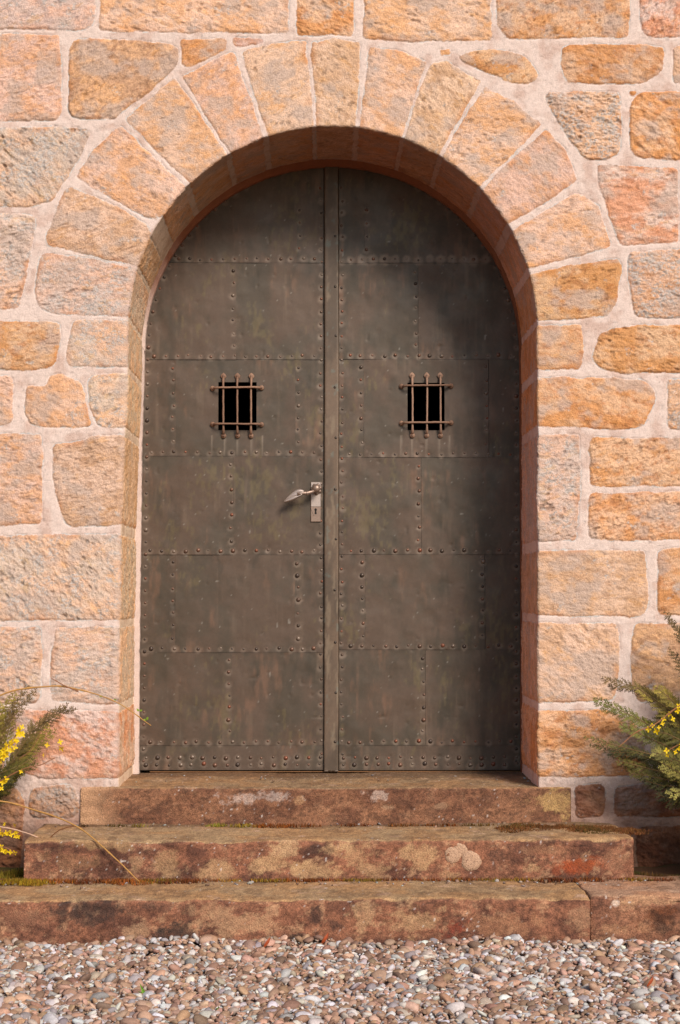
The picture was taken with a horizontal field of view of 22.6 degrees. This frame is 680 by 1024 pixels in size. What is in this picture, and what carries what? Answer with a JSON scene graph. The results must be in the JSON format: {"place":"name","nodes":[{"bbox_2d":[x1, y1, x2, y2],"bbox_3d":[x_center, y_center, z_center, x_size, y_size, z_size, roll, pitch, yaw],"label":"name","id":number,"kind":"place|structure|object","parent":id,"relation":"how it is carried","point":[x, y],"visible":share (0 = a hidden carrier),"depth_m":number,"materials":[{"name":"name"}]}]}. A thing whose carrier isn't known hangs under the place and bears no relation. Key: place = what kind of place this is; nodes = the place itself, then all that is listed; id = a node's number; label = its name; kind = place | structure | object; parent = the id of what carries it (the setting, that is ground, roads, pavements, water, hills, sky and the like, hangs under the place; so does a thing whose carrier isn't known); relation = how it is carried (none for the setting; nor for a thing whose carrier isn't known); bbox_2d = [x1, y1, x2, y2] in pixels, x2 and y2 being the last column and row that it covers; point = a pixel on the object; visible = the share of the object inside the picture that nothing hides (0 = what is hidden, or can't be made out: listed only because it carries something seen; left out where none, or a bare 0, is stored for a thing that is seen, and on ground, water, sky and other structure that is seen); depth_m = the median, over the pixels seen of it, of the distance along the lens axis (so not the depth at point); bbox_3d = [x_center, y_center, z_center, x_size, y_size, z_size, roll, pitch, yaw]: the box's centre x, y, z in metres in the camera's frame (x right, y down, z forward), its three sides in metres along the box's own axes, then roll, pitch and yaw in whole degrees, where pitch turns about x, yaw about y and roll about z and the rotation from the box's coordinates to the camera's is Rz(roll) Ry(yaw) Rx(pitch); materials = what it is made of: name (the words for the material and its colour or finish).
{"place":"outdoors","nodes":[
{"label":"outdoors","id":0,"kind":"place"},
{"bbox_2d":[0,867,23,878],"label":"soil","id":1,"kind":"structure","parent":0,"point":[4,869],"depth_m":6.12,"materials":[{"name":"brown soil"}]},
{"bbox_2d":[0,684,77,805],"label":"evergreen shrub","id":2,"kind":"object","parent":1,"relation":"on","point":[12,765],"visible":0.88,"depth_m":5.98,"materials":[{"name":"green plant"}]},
{"bbox_2d":[0,678,150,881],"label":"flowering shrub","id":3,"kind":"object","parent":1,"relation":"on","point":[3,754],"visible":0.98,"depth_m":5.83,"materials":[{"name":"yellow plant"}]},
{"bbox_2d":[0,867,679,879],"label":"moss","id":4,"kind":"object","parent":1,"relation":"on","point":[13,873],"visible":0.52,"depth_m":5.91,"materials":[{"name":"plant"}]},
{"bbox_2d":[80,770,570,825],"bbox_3d":[-0.054,1.107,6.466,1.781,0.197,0.598,0,-3,-1],"label":"stone step","id":5,"kind":"object","parent":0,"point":[231,798],"visible":0.88,"depth_m":6.18,"materials":[{"name":"brown stone"}]},
{"bbox_2d":[150,770,519,771],"bbox_3d":[-0.019,1.025,6.733,1.461,0.004,0.054,0,-3,-1],"label":"sill board","id":6,"kind":"object","parent":5,"relation":"on","point":[335,771],"visible":0.95,"depth_m":6.71,"materials":[{"name":"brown wood"}]},
{"bbox_2d":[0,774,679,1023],"bbox_3d":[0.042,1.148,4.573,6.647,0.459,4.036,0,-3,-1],"label":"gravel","id":7,"kind":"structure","parent":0,"point":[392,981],"depth_m":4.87,"materials":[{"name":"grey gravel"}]},
{"bbox_2d":[321,933,327,942],"bbox_3d":[-0.048,1.349,5.372,0.023,0.037,0.011,0,-3,-1],"label":"dry leaf","id":8,"kind":"object","parent":7,"relation":"on","point":[324,938],"visible":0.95,"depth_m":5.37,"materials":[{"name":"orange plant"}]},
{"bbox_2d":[37,951,673,1023],"bbox_3d":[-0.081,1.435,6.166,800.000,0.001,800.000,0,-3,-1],"label":"ground","id":9,"kind":"structure","parent":0,"point":[305,980],"depth_m":5.08,"materials":[{"name":"grey gravel"}]},
{"bbox_2d":[140,332,443,770],"bbox_3d":[-0.043,0.033,7.549,2.000,3.108,2.570,0,-3,-1],"label":"hall interior","id":10,"kind":"object","parent":9,"relation":"on","point":[419,404],"visible":0.15,"depth_m":8.86,"materials":[{"name":"black"}]},
{"bbox_2d":[0,878,590,951],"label":"stone step","id":11,"kind":"object","parent":9,"relation":"on","point":[381,912],"visible":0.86,"depth_m":5.42,"materials":[{"name":"brown stone"}]},
{"bbox_2d":[24,822,633,882],"bbox_3d":[-0.039,1.215,5.974,2.066,0.205,0.446,0,-3,-1],"label":"stone step","id":12,"kind":"object","parent":11,"relation":"on","point":[248,854],"visible":0.93,"depth_m":5.76,"materials":[{"name":"brown stone"}]},
{"bbox_2d":[0,821,675,885],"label":"moss","id":13,"kind":"object","parent":11,"relation":"on","point":[532,826],"visible":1,"depth_m":5.75,"materials":[{"name":"plant"}]},
{"bbox_2d":[0,0,679,867],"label":"stone wall","id":14,"kind":"structure","parent":9,"relation":"on","point":[532,146],"depth_m":6.28,"materials":[{"name":"stone"}]},
{"bbox_2d":[139,168,323,769],"bbox_3d":[-0.454,-0.221,6.743,0.779,2.476,0.129,0,-3,-1],"label":"door leaf","id":15,"kind":"object","parent":14,"relation":"attached to","point":[232,619],"visible":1,"depth_m":6.75,"materials":[{"name":"metal"}]},
{"bbox_2d":[324,167,520,770],"bbox_3d":[0.344,-0.218,6.774,0.815,2.483,0.088,0,-3,-1],"label":"door leaf","id":16,"kind":"object","parent":14,"relation":"attached to","point":[421,599],"visible":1,"depth_m":6.76,"materials":[{"name":"metal"}]},
{"bbox_2d":[576,875,679,943],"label":"stone step","id":17,"kind":"object","parent":9,"relation":"on","point":[647,910],"visible":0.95,"depth_m":5.45,"materials":[{"name":"brown stone"}]},
{"bbox_2d":[634,864,679,875],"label":"soil","id":18,"kind":"structure","parent":0,"point":[672,869],"depth_m":6.12,"materials":[{"name":"brown soil"}]},
{"bbox_2d":[583,611,679,809],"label":"evergreen shrub","id":19,"kind":"object","parent":18,"relation":"on","point":[665,703],"visible":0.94,"depth_m":5.97,"materials":[{"name":"green plant"}]},
{"bbox_2d":[618,704,679,756],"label":"flowering shrub","id":20,"kind":"object","parent":18,"relation":"on","point":[668,714],"visible":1,"depth_m":5.81,"materials":[{"name":"yellow plant"}]}
]}

